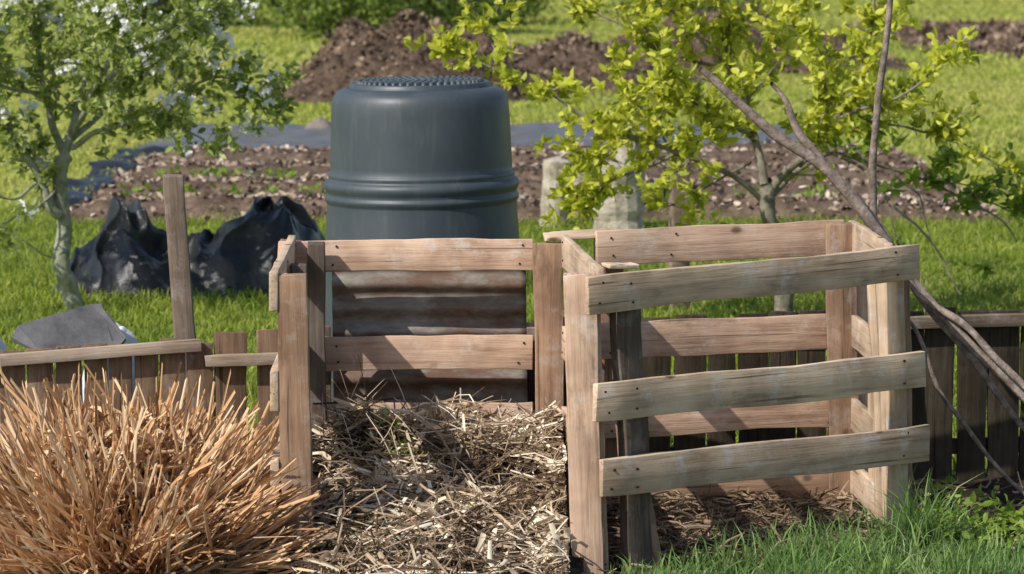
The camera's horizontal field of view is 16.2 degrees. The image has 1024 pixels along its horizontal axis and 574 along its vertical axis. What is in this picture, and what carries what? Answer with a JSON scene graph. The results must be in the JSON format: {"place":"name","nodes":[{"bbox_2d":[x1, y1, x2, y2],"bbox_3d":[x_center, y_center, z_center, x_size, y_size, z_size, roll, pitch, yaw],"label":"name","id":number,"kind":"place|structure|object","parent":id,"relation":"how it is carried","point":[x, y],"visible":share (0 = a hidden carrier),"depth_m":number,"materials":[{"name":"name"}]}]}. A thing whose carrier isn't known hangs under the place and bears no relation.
{"place":"outdoors","nodes":[
{"label":"outdoors","id":0,"kind":"place"},
{"bbox_2d":[12,303,125,349],"bbox_3d":[-1.428,0.138,11.568,0.365,0.149,0.202,-1,6,-10],"label":"slate slab","id":1,"kind":"object","parent":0,"point":[90,324],"depth_m":11.56,"materials":[{"name":"grey stone"}]},
{"bbox_2d":[0,202,1023,477],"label":"lawn grass","id":2,"kind":"structure","parent":0,"point":[1006,258],"depth_m":17.41,"materials":[{"name":"green plant"}]},
{"bbox_2d":[0,60,1023,212],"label":"lawn grass","id":3,"kind":"structure","parent":0,"point":[785,87],"depth_m":32.18,"materials":[{"name":"green plant"}]},
{"bbox_2d":[0,0,1023,64],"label":"lawn grass","id":4,"kind":"structure","parent":0,"point":[294,54],"depth_m":53.86,"materials":[{"name":"green plant"}]},
{"bbox_2d":[0,0,1023,474],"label":"ground","id":5,"kind":"structure","parent":0,"point":[302,42],"depth_m":32.43,"materials":[{"name":"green plant"}]},
{"bbox_2d":[0,338,6,432],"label":"white plastic bag","id":6,"kind":"object","parent":5,"relation":"on","point":[2,346],"visible":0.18,"depth_m":11.66,"materials":[{"name":"white plastic"}]},
{"bbox_2d":[38,146,167,207],"bbox_3d":[-2.811,-0.797,24.756,0.475,0.066,5.400,0,6,0],"label":"weed membrane","id":7,"kind":"object","parent":5,"relation":"on","point":[125,164],"visible":0.65,"depth_m":24.91,"materials":[{"name":"black plastic"}]},
{"bbox_2d":[82,322,137,402],"bbox_3d":[-1.291,0.420,11.789,0.324,0.618,0.298,0,6,0],"label":"white plastic bag","id":8,"kind":"object","parent":5,"relation":"on","point":[131,338],"visible":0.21,"depth_m":11.73,"materials":[{"name":"white plastic"}]},
{"bbox_2d":[0,0,305,310],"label":"apple tree","id":9,"kind":"object","parent":5,"relation":"on","point":[118,35],"visible":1,"depth_m":16.46,"materials":[{"name":"green plant"}]},
{"bbox_2d":[8,0,298,26],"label":"garden shrub","id":10,"kind":"object","parent":5,"relation":"on","point":[167,7],"visible":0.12,"depth_m":54.68,"materials":[{"name":"green plant"}]},
{"bbox_2d":[163,174,195,420],"bbox_3d":[-1.060,0.195,11.699,0.141,1.126,0.070,-1,6,-10],"label":"fence post","id":11,"kind":"object","parent":5,"relation":"on","point":[179,263],"visible":0.52,"depth_m":11.63,"materials":[{"name":"brown wood"}]},
{"bbox_2d":[44,195,325,296],"bbox_3d":[-1.555,-0.233,17.802,1.390,0.443,1.150,0,6,0],"label":"black plastic tarp","id":12,"kind":"object","parent":5,"relation":"on","point":[126,247],"visible":0.75,"depth_m":17.42,"materials":[{"name":"black plastic"}]},
{"bbox_2d":[223,286,268,299],"bbox_3d":[-1.132,0.011,17.322,0.509,0.045,0.622,0,6,0],"label":"black plastic tarp","id":13,"kind":"object","parent":5,"relation":"on","point":[252,288],"visible":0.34,"depth_m":17.23,"materials":[{"name":"black plastic"}]},
{"bbox_2d":[269,235,326,542],"bbox_3d":[-0.621,0.356,10.577,0.128,0.926,1.051,0,6,-1],"label":"wooden pallet","id":14,"kind":"object","parent":5,"relation":"on","point":[298,379],"visible":0.8,"depth_m":10.07,"materials":[{"name":"brown wood"}]},
{"bbox_2d":[254,0,443,42],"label":"garden shrub","id":15,"kind":"object","parent":5,"relation":"on","point":[326,15],"visible":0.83,"depth_m":49.34,"materials":[{"name":"green plant"}]},
{"bbox_2d":[263,8,569,104],"bbox_3d":[-0.920,-2.223,35.187,3.457,1.006,4.238,0,6,0],"label":"soil mound","id":16,"kind":"object","parent":5,"relation":"on","point":[350,51],"visible":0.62,"depth_m":34.50,"materials":[{"name":"brown soil"}]},
{"bbox_2d":[277,238,563,424],"bbox_3d":[-0.281,0.302,11.123,0.886,0.916,0.089,0,6,1],"label":"wooden pallet","id":17,"kind":"object","parent":5,"relation":"on","point":[543,261],"visible":0.56,"depth_m":11.06,"materials":[{"name":"brown wood"}]},
{"bbox_2d":[332,270,526,402],"bbox_3d":[-0.256,0.207,11.203,0.612,0.605,0.058,0,6,0],"label":"corrugated metal sheet","id":18,"kind":"object","parent":17,"relation":"attached to","point":[422,303],"visible":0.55,"depth_m":11.20,"materials":[{"name":"grey metal"}]},
{"bbox_2d":[543,228,607,240],"bbox_3d":[0.200,-0.162,11.088,0.207,0.033,0.094,-1,6,-5],"label":"loose board","id":19,"kind":"object","parent":17,"relation":"on","point":[573,235],"visible":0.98,"depth_m":11.07,"materials":[{"name":"brown wood"}]},
{"bbox_2d":[324,75,519,401],"bbox_3d":[-0.308,-0.074,12.456,0.776,1.292,0.776,-1,7,0],"label":"plastic compost bin","id":20,"kind":"object","parent":5,"relation":"on","point":[419,157],"visible":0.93,"depth_m":12.15,"materials":[{"name":"grey plastic"}]},
{"bbox_2d":[369,0,535,33],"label":"garden shrub","id":21,"kind":"object","parent":5,"relation":"on","point":[449,11],"visible":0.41,"depth_m":51.35,"materials":[{"name":"green plant"}]},
{"bbox_2d":[137,122,797,150],"bbox_3d":[-0.142,-1.204,28.581,5.371,0.073,3.417,0,6,0],"label":"weed membrane","id":22,"kind":"object","parent":5,"relation":"on","point":[295,135],"visible":0.24,"depth_m":28.74,"materials":[{"name":"grey fabric"}]},
{"bbox_2d":[305,117,330,128],"bbox_3d":[-1.603,-1.309,29.836,0.289,0.204,0.274,2,6,15],"label":"stone","id":23,"kind":"object","parent":22,"relation":"on","point":[320,122],"visible":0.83,"depth_m":29.77,"materials":[{"name":"grey stone"}]},
{"bbox_2d":[0,307,1023,481],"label":"picket fence","id":24,"kind":"object","parent":5,"relation":"on","point":[1002,442],"visible":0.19,"depth_m":11.57,"materials":[{"name":"brown wood"}]},
{"bbox_2d":[457,0,570,25],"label":"garden shrub","id":25,"kind":"object","parent":5,"relation":"on","point":[529,3],"visible":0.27,"depth_m":55.57,"materials":[{"name":"green plant"}]},
{"bbox_2d":[49,137,1009,223],"bbox_3d":[0.125,-0.734,24.159,5.750,0.202,5.800,0,6,0],"label":"soil bed","id":26,"kind":"object","parent":5,"relation":"on","point":[199,205],"visible":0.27,"depth_m":22.77,"materials":[{"name":"brown soil"}]},
{"bbox_2d":[120,163,839,197],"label":"bed seedlings","id":27,"kind":"object","parent":26,"relation":"on","point":[291,173],"visible":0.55,"depth_m":22.43,"materials":[{"name":"green plant"}]},
{"bbox_2d":[69,140,997,220],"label":"mulch chips","id":28,"kind":"object","parent":26,"relation":"on","point":[736,202],"visible":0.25,"depth_m":23.04,"materials":[{"name":"brown wood"}]},
{"bbox_2d":[539,156,572,228],"bbox_3d":[0.257,-0.541,21.062,0.204,0.456,0.180,0,6,0],"label":"tree stump","id":29,"kind":"object","parent":5,"relation":"on","point":[552,166],"visible":0.56,"depth_m":20.99,"materials":[{"name":"beige plant"}]},
{"bbox_2d":[572,155,591,184],"bbox_3d":[0.433,-0.673,22.858,0.164,0.335,0.151,0,6,0],"label":"tree stump","id":30,"kind":"object","parent":5,"relation":"on","point":[578,181],"visible":0.07,"depth_m":22.79,"materials":[{"name":"grey wood"}]},
{"bbox_2d":[561,234,608,573],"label":"wooden pallet","id":31,"kind":"object","parent":5,"relation":"on","point":[581,354],"visible":0.85,"depth_m":10.03,"materials":[{"name":"brown wood"}]},
{"bbox_2d":[503,29,706,93],"bbox_3d":[0.388,-2.335,37.434,3.484,0.689,3.569,4,7,31],"label":"soil mound","id":32,"kind":"object","parent":5,"relation":"on","point":[567,52],"visible":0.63,"depth_m":36.67,"materials":[{"name":"brown soil"}]},
{"bbox_2d":[593,160,644,229],"bbox_3d":[0.605,-0.508,20.764,0.329,0.457,0.319,0,6,0],"label":"tree stump","id":33,"kind":"object","parent":5,"relation":"on","point":[623,212],"visible":0.39,"depth_m":20.64,"materials":[{"name":"beige plant"}]},
{"bbox_2d":[615,126,646,190],"bbox_3d":[0.732,-0.741,22.449,0.224,0.554,0.210,0,6,0],"label":"tree stump","id":34,"kind":"object","parent":5,"relation":"on","point":[621,154],"visible":0.1,"depth_m":22.36,"materials":[{"name":"grey wood"}]},
{"bbox_2d":[666,161,690,313],"bbox_3d":[0.774,-0.179,16.675,0.104,0.811,0.084,-1,6,-12],"label":"fence post","id":35,"kind":"object","parent":5,"relation":"on","point":[674,213],"visible":0.23,"depth_m":16.62,"materials":[{"name":"brown wood"}]},
{"bbox_2d":[596,0,802,18],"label":"garden shrub","id":36,"kind":"object","parent":5,"relation":"on","point":[707,7],"visible":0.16,"depth_m":59.51,"materials":[{"name":"green plant"}]},
{"bbox_2d":[402,0,1023,310],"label":"fruit tree","id":37,"kind":"object","parent":5,"relation":"on","point":[675,89],"visible":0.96,"depth_m":15.86,"materials":[{"name":"green plant"}]},
{"bbox_2d":[594,220,858,511],"bbox_3d":[0.669,0.273,11.207,0.853,0.955,0.103,-1,6,-10],"label":"wooden pallet","id":38,"kind":"object","parent":5,"relation":"on","point":[830,330],"visible":0.59,"depth_m":11.19,"materials":[{"name":"brown wood"}]},
{"bbox_2d":[584,244,929,570],"bbox_3d":[0.695,0.370,10.387,1.269,0.937,0.182,-4,8,-35],"label":"wooden pallet","id":39,"kind":"object","parent":5,"relation":"on","point":[889,373],"visible":0.94,"depth_m":10.29,"materials":[{"name":"brown wood"}]},
{"bbox_2d":[601,262,638,268],"bbox_3d":[0.304,-0.060,10.065,0.105,0.019,0.055,-4,7,-32],"label":"loose board","id":40,"kind":"object","parent":39,"relation":"on","point":[628,265],"visible":1,"depth_m":10.04,"materials":[{"name":"brown wood"}]},
{"bbox_2d":[595,2,919,76],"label":"soil mound","id":41,"kind":"object","parent":5,"relation":"on","point":[895,63],"visible":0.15,"depth_m":40.45,"materials":[{"name":"brown soil"}]},
{"bbox_2d":[849,220,892,520],"bbox_3d":[1.131,0.296,11.007,0.118,0.954,0.633,0,6,-4],"label":"wooden pallet","id":42,"kind":"object","parent":5,"relation":"on","point":[864,237],"visible":0.38,"depth_m":11.07,"materials":[{"name":"brown wood"}]},
{"bbox_2d":[826,18,1023,57],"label":"soil bed","id":43,"kind":"object","parent":5,"relation":"on","point":[914,47],"visible":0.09,"depth_m":49.58,"materials":[{"name":"brown soil"}]},
{"bbox_2d":[259,472,1023,573],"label":"garden soil","id":44,"kind":"structure","parent":0,"point":[1009,493],"depth_m":11.45,"materials":[{"name":"brown soil"}]},
{"bbox_2d":[0,362,343,573],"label":"cut reed clump","id":45,"kind":"object","parent":44,"relation":"on","point":[130,489],"visible":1,"depth_m":9.86,"materials":[{"name":"plant"}]},
{"bbox_2d":[283,355,583,573],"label":"compost heap","id":46,"kind":"object","parent":44,"relation":"on","point":[451,491],"visible":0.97,"depth_m":10.36,"materials":[{"name":"plant"}]},
{"bbox_2d":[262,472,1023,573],"bbox_3d":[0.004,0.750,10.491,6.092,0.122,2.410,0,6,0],"label":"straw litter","id":47,"kind":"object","parent":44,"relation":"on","point":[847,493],"visible":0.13,"depth_m":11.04,"materials":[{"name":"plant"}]},
{"bbox_2d":[606,480,883,566],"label":"straw litter","id":48,"kind":"object","parent":44,"relation":"on","point":[686,521],"visible":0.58,"depth_m":10.76,"materials":[{"name":"beige plant"}]},
{"bbox_2d":[699,66,1023,403],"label":"fallen branch","id":49,"kind":"object","parent":44,"relation":"on","point":[842,186],"visible":0.86,"depth_m":11.36,"materials":[{"name":"wood"}]},
{"bbox_2d":[868,0,892,215],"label":"fallen branch","id":50,"kind":"object","parent":44,"relation":"on","point":[872,168],"visible":0.52,"depth_m":11.49,"materials":[{"name":"wood"}]},
{"bbox_2d":[770,82,1023,431],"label":"fallen branch","id":51,"kind":"object","parent":44,"relation":"on","point":[807,143],"visible":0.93,"depth_m":11.35,"materials":[{"name":"wood"}]},
{"bbox_2d":[909,280,1023,389],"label":"fallen branch","id":52,"kind":"object","parent":44,"relation":"on","point":[1006,368],"visible":0.72,"depth_m":11.23,"materials":[{"name":"wood"}]},
{"bbox_2d":[910,320,1023,495],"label":"fallen branch","id":53,"kind":"object","parent":44,"relation":"on","point":[957,415],"visible":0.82,"depth_m":11.04,"materials":[{"name":"wood"}]},
{"bbox_2d":[914,474,1023,561],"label":"weed plants","id":54,"kind":"object","parent":44,"relation":"on","point":[1003,519],"visible":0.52,"depth_m":10.69,"materials":[{"name":"green plant"}]},
{"bbox_2d":[610,462,1023,573],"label":"foreground grass","id":55,"kind":"structure","parent":0,"point":[820,557],"depth_m":10.00,"materials":[{"name":"green plant"}]}
]}

